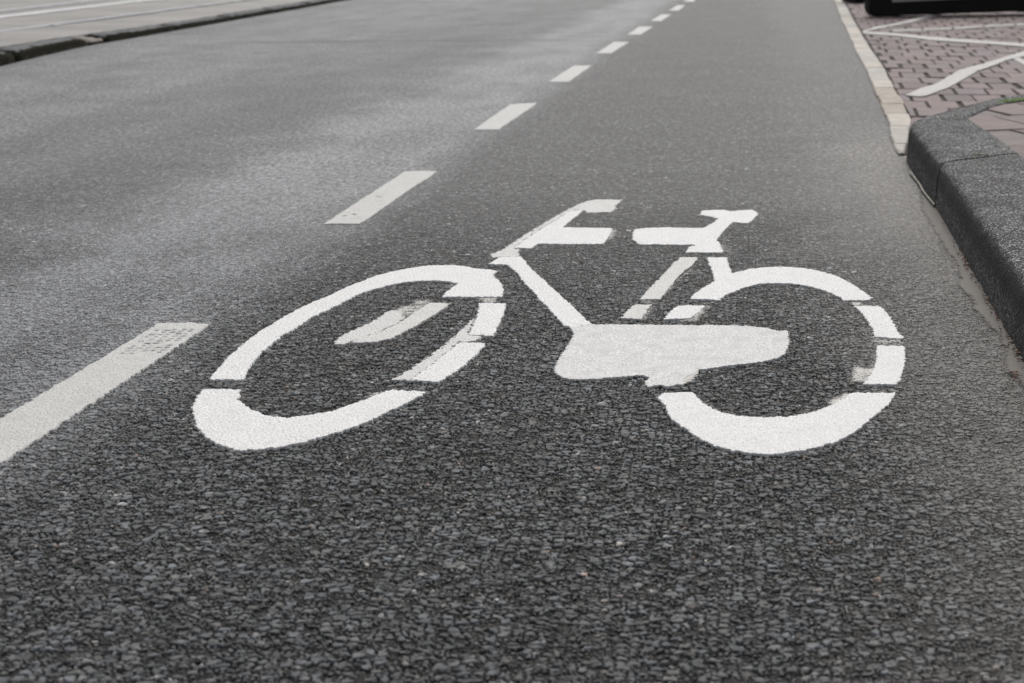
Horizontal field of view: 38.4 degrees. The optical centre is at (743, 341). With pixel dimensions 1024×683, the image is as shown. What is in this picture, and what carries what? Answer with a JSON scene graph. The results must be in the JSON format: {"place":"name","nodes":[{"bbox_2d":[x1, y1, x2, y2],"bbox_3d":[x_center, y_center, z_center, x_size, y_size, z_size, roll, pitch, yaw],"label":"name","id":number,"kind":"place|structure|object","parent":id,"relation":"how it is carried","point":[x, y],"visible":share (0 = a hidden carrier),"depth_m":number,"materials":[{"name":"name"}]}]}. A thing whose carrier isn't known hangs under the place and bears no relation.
{"place":"outdoors","nodes":[
{"label":"outdoors","id":0,"kind":"place"},
{"bbox_2d":[0,0,307,46],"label":"raised lane","id":1,"kind":"structure","parent":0,"point":[7,38],"depth_m":13.66,"materials":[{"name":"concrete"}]},
{"bbox_2d":[0,0,100,11],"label":"painted line","id":2,"kind":"object","parent":1,"relation":"on","point":[38,6],"visible":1,"depth_m":15.33,"materials":[{"name":"white paint"}]},
{"bbox_2d":[0,0,154,18],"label":"painted line","id":3,"kind":"object","parent":1,"relation":"on","point":[62,9],"visible":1,"depth_m":14.60,"materials":[{"name":"white paint"}]},
{"bbox_2d":[0,0,246,31],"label":"painted line","id":4,"kind":"object","parent":1,"relation":"on","point":[55,24],"visible":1,"depth_m":13.16,"materials":[{"name":"white paint"}]},
{"bbox_2d":[0,0,1023,682],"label":"road","id":5,"kind":"structure","parent":0,"point":[216,182],"depth_m":2.57,"materials":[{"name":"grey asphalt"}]},
{"bbox_2d":[0,52,14,65],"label":"kerb stone","id":6,"kind":"object","parent":5,"relation":"on","point":[6,58],"visible":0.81,"depth_m":8.90,"materials":[{"name":"concrete"}]},
{"bbox_2d":[0,37,86,62],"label":"kerb stone","id":7,"kind":"object","parent":5,"relation":"on","point":[25,51],"visible":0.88,"depth_m":9.62,"materials":[{"name":"concrete"}]},
{"bbox_2d":[69,36,103,45],"bbox_3d":[-4.843,-2.203,10.583,0.166,0.094,0.310,0,16,0],"label":"kerb stone","id":8,"kind":"object","parent":5,"relation":"on","point":[91,41],"visible":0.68,"depth_m":10.57,"materials":[{"name":"concrete"}]},
{"bbox_2d":[0,314,209,463],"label":"lane marking","id":9,"kind":"object","parent":5,"relation":"on","point":[37,418],"visible":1,"depth_m":2.50,"materials":[{"name":"paint"}]},
{"bbox_2d":[85,25,174,42],"bbox_3d":[-4.864,-2.446,11.455,0.162,0.092,1.484,0,16,-1],"label":"kerb stone","id":10,"kind":"object","parent":5,"relation":"on","point":[117,35],"visible":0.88,"depth_m":11.30,"materials":[{"name":"concrete"}]},
{"bbox_2d":[161,16,229,30],"bbox_3d":[-4.904,-2.843,12.891,0.163,0.083,1.485,0,16,-2],"label":"kerb stone","id":11,"kind":"object","parent":5,"relation":"on","point":[193,23],"visible":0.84,"depth_m":12.78,"materials":[{"name":"concrete"}]},
{"bbox_2d":[216,9,274,20],"bbox_3d":[-4.950,-3.244,14.326,0.161,0.081,1.486,0,16,-2],"label":"kerb stone","id":12,"kind":"object","parent":5,"relation":"on","point":[245,14],"visible":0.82,"depth_m":14.21,"materials":[{"name":"concrete"}]},
{"bbox_2d":[262,3,310,12],"bbox_3d":[-4.998,-3.646,15.761,0.163,0.081,1.487,-1,16,-2],"label":"kerb stone","id":13,"kind":"object","parent":5,"relation":"on","point":[283,8],"visible":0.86,"depth_m":15.66,"materials":[{"name":"concrete"}]},
{"bbox_2d":[300,0,340,6],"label":"kerb stone","id":14,"kind":"object","parent":5,"relation":"on","point":[316,2],"visible":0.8,"depth_m":16.95,"materials":[{"name":"concrete"}]},
{"bbox_2d":[323,170,436,224],"bbox_3d":[-1.083,-0.453,4.404,0.118,0.008,1.005,0,16,1],"label":"lane marking","id":15,"kind":"object","parent":5,"relation":"on","point":[362,210],"visible":1,"depth_m":4.31,"materials":[{"name":"paint"}]},
{"bbox_2d":[474,103,535,129],"bbox_3d":[-1.036,-0.996,6.344,0.126,0.006,0.995,0,16,0],"label":"lane marking","id":16,"kind":"object","parent":5,"relation":"on","point":[503,117],"visible":1,"depth_m":6.29,"materials":[{"name":"paint"}]},
{"bbox_2d":[190,199,906,457],"bbox_3d":[-0.331,-0.124,3.233,1.293,0.007,2.208,0,16,0],"label":"bicycle marking","id":17,"kind":"object","parent":5,"relation":"on","point":[666,356],"visible":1,"depth_m":2.74,"materials":[{"name":"paint"}]},
{"bbox_2d":[548,65,590,81],"bbox_3d":[-0.994,-1.551,8.327,0.122,0.006,1.044,0,16,1],"label":"lane marking","id":18,"kind":"object","parent":5,"relation":"on","point":[571,73],"visible":1,"depth_m":8.30,"materials":[{"name":"paint"}]},
{"bbox_2d":[597,42,627,52],"bbox_3d":[-0.935,-2.108,10.315,0.123,0.006,1.126,0,16,2],"label":"lane marking","id":19,"kind":"object","parent":5,"relation":"on","point":[612,47],"visible":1,"depth_m":10.28,"materials":[{"name":"paint"}]},
{"bbox_2d":[627,27,651,34],"bbox_3d":[-0.874,-2.636,12.198,0.131,0.006,1.109,0,16,1],"label":"lane marking","id":20,"kind":"object","parent":5,"relation":"on","point":[639,31],"visible":0.99,"depth_m":12.12,"materials":[{"name":"paint"}]},
{"bbox_2d":[652,14,670,20],"bbox_3d":[-0.809,-3.196,14.198,0.119,0.006,1.240,0,16,2],"label":"lane marking","id":21,"kind":"object","parent":5,"relation":"on","point":[660,17],"visible":0.99,"depth_m":14.19,"materials":[{"name":"paint"}]},
{"bbox_2d":[668,5,684,10],"bbox_3d":[-0.737,-3.760,16.214,0.119,0.006,1.323,0,16,2],"label":"lane marking","id":22,"kind":"object","parent":5,"relation":"on","point":[677,8],"visible":0.99,"depth_m":16.03,"materials":[{"name":"paint"}]},
{"bbox_2d":[906,155,1023,389],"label":"silt","id":23,"kind":"object","parent":5,"relation":"on","point":[971,287],"visible":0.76,"depth_m":3.21,"materials":[{"name":"grey soil"}]},
{"bbox_2d":[909,171,935,205],"bbox_3d":[0.552,-0.479,4.461,0.012,0.005,0.622,0,16,0],"label":"dry stalk","id":24,"kind":"object","parent":23,"relation":"on","point":[924,192],"visible":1,"depth_m":4.40,"materials":[{"name":"plant"}]},
{"bbox_2d":[942,223,1023,381],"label":"leaf litter","id":25,"kind":"object","parent":23,"relation":"on","point":[990,305],"visible":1,"depth_m":3.04,"materials":[{"name":"plant"}]},
{"bbox_2d":[846,2,1023,153],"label":"brick paving","id":26,"kind":"structure","parent":0,"point":[909,65],"depth_m":9.38,"materials":[{"name":"brick"}]},
{"bbox_2d":[863,14,941,30],"bbox_3d":[1.861,-3.202,14.166,0.131,0.012,5.275,6,17,19],"label":"painted line","id":27,"kind":"object","parent":26,"relation":"on","point":[902,22],"visible":0.56,"depth_m":13.03,"materials":[{"name":"paint"}]},
{"bbox_2d":[893,28,920,32],"bbox_3d":[1.365,-2.583,11.990,0.235,0.028,0.476,2,16,6],"label":"pale paver","id":28,"kind":"object","parent":26,"relation":"on","point":[905,30],"visible":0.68,"depth_m":11.91,"materials":[{"name":"paint"}]},
{"bbox_2d":[842,0,1023,15],"bbox_3d":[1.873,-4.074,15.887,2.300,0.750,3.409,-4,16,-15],"label":"car","id":29,"kind":"object","parent":26,"relation":"on","point":[896,7],"visible":1,"depth_m":14.29,"materials":[{"name":"black metal"}]},
{"bbox_2d":[923,27,951,31],"bbox_3d":[1.644,-2.629,12.154,0.242,0.028,0.491,2,16,6],"label":"pale paver","id":30,"kind":"object","parent":26,"relation":"on","point":[937,29],"visible":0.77,"depth_m":12.07,"materials":[{"name":"paint"}]},
{"bbox_2d":[862,31,1023,46],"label":"painted line","id":31,"kind":"object","parent":26,"relation":"on","point":[965,41],"visible":1,"depth_m":10.77,"materials":[{"name":"paint"}]},
{"bbox_2d":[906,51,1023,97],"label":"painted line","id":32,"kind":"object","parent":26,"relation":"on","point":[953,79],"visible":1,"depth_m":7.87,"materials":[{"name":"paint"}]},
{"bbox_2d":[954,25,982,29],"bbox_3d":[1.928,-2.692,12.380,0.219,0.028,0.644,15,22,43],"label":"pale paver","id":33,"kind":"object","parent":26,"relation":"on","point":[966,27],"visible":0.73,"depth_m":12.31,"materials":[{"name":"paint"}]},
{"bbox_2d":[985,24,1013,28],"bbox_3d":[2.243,-2.761,12.626,0.596,0.028,0.246,-12,19,-36],"label":"pale paver","id":34,"kind":"object","parent":26,"relation":"on","point":[998,25],"visible":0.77,"depth_m":12.59,"materials":[{"name":"paint"}]},
{"bbox_2d":[1013,57,1023,65],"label":"painted line","id":35,"kind":"object","parent":26,"relation":"on","point":[1019,60],"visible":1,"depth_m":8.97,"materials":[{"name":"paint"}]},
{"bbox_2d":[969,101,1023,157],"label":"pavement","id":36,"kind":"structure","parent":0,"point":[1004,123],"depth_m":5.06,"materials":[{"name":"red brick"}]},
{"bbox_2d":[996,98,1023,102],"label":"grass tuft","id":37,"kind":"object","parent":36,"relation":"on","point":[1011,100],"visible":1,"depth_m":5.69,"materials":[{"name":"green plant"}]},
{"label":"ground","id":38,"kind":"structure","parent":0,"visible":0},
{"bbox_2d":[843,22,855,24],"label":"edging stone","id":39,"kind":"object","parent":38,"relation":"on","point":[849,23],"visible":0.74,"depth_m":12.98,"materials":[{"name":"grey concrete"}]},
{"bbox_2d":[844,25,857,27],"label":"edging stone","id":40,"kind":"object","parent":38,"relation":"on","point":[845,26],"visible":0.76,"depth_m":12.53,"materials":[{"name":"concrete"}]},
{"bbox_2d":[845,27,858,30],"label":"edging stone","id":41,"kind":"object","parent":38,"relation":"on","point":[851,28],"visible":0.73,"depth_m":12.24,"materials":[{"name":"beige concrete"}]},
{"bbox_2d":[847,30,861,33],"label":"edging stone","id":42,"kind":"object","parent":38,"relation":"on","point":[853,31],"visible":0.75,"depth_m":11.85,"materials":[{"name":"beige concrete"}]},
{"bbox_2d":[848,33,862,36],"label":"edging stone","id":43,"kind":"object","parent":38,"relation":"on","point":[855,35],"visible":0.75,"depth_m":11.38,"materials":[{"name":"grey concrete"}]},
{"bbox_2d":[850,37,864,40],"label":"edging stone","id":44,"kind":"object","parent":38,"relation":"on","point":[856,38],"visible":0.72,"depth_m":11.05,"materials":[{"name":"beige concrete"}]},
{"bbox_2d":[852,40,867,43],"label":"edging stone","id":45,"kind":"object","parent":38,"relation":"on","point":[859,41],"visible":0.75,"depth_m":10.71,"materials":[{"name":"grey concrete"}]},
{"bbox_2d":[853,44,869,48],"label":"edging stone","id":46,"kind":"object","parent":38,"relation":"on","point":[860,46],"visible":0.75,"depth_m":10.24,"materials":[{"name":"beige concrete"}]},
{"bbox_2d":[855,48,871,52],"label":"edging stone","id":47,"kind":"object","parent":38,"relation":"on","point":[863,50],"visible":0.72,"depth_m":9.89,"materials":[{"name":"beige concrete"}]},
{"bbox_2d":[857,52,875,57],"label":"edging stone","id":48,"kind":"object","parent":38,"relation":"on","point":[865,54],"visible":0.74,"depth_m":9.49,"materials":[{"name":"grey concrete"}]},
{"bbox_2d":[859,57,878,62],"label":"edging stone","id":49,"kind":"object","parent":38,"relation":"on","point":[868,59],"visible":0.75,"depth_m":9.10,"materials":[{"name":"grey concrete"}]},
{"bbox_2d":[862,62,883,68],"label":"edging stone","id":50,"kind":"object","parent":38,"relation":"on","point":[872,64],"visible":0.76,"depth_m":8.73,"materials":[{"name":"beige concrete"}]},
{"bbox_2d":[865,68,886,73],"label":"edging stone","id":51,"kind":"object","parent":38,"relation":"on","point":[875,70],"visible":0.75,"depth_m":8.36,"materials":[{"name":"grey concrete"}]},
{"bbox_2d":[867,73,889,81],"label":"edging stone","id":52,"kind":"object","parent":38,"relation":"on","point":[877,76],"visible":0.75,"depth_m":7.98,"materials":[{"name":"grey concrete"}]},
{"bbox_2d":[871,80,893,87],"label":"edging stone","id":53,"kind":"object","parent":38,"relation":"on","point":[881,83],"visible":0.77,"depth_m":7.59,"materials":[{"name":"beige concrete"}]},
{"bbox_2d":[873,87,897,96],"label":"edging stone","id":54,"kind":"object","parent":38,"relation":"on","point":[883,91],"visible":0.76,"depth_m":7.20,"materials":[{"name":"beige concrete"}]},
{"bbox_2d":[877,95,903,104],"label":"edging stone","id":55,"kind":"object","parent":38,"relation":"on","point":[889,99],"visible":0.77,"depth_m":6.84,"materials":[{"name":"beige concrete"}]},
{"bbox_2d":[880,104,906,115],"bbox_3d":[0.683,-1.034,6.507,0.109,0.042,0.410,1,16,3],"label":"edging stone","id":56,"kind":"object","parent":38,"relation":"on","point":[893,108],"visible":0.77,"depth_m":6.49,"materials":[{"name":"beige concrete"}]},
{"bbox_2d":[886,114,910,125],"bbox_3d":[0.663,-0.925,6.112,0.103,0.044,0.412,1,16,4],"label":"edging stone","id":57,"kind":"object","parent":38,"relation":"on","point":[898,119],"visible":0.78,"depth_m":6.08,"materials":[{"name":"beige concrete"}]},
{"bbox_2d":[889,126,909,137],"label":"edging stone","id":58,"kind":"object","parent":38,"relation":"on","point":[898,130],"visible":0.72,"depth_m":5.74,"materials":[{"name":"grey concrete"}]},
{"bbox_2d":[891,135,907,144],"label":"edging stone","id":59,"kind":"object","parent":38,"relation":"on","point":[896,139],"visible":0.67,"depth_m":5.49,"materials":[{"name":"grey concrete"}]},
{"bbox_2d":[893,143,905,155],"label":"edging stone","id":60,"kind":"object","parent":38,"relation":"on","point":[900,149],"visible":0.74,"depth_m":5.26,"materials":[{"name":"grey concrete"}]},
{"bbox_2d":[907,119,1018,206],"bbox_3d":[0.694,-0.563,4.657,0.274,0.193,1.028,0,16,0],"label":"kerb stone","id":61,"kind":"object","parent":38,"relation":"on","point":[934,145],"visible":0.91,"depth_m":4.56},
{"bbox_2d":[917,95,1023,120],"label":"kerb stone","id":62,"kind":"object","parent":38,"relation":"on","point":[965,112],"visible":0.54,"depth_m":5.39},
{"bbox_2d":[936,154,1023,361],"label":"kerb stone","id":63,"kind":"object","parent":38,"relation":"on","point":[980,205],"visible":0.94,"depth_m":3.42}
]}

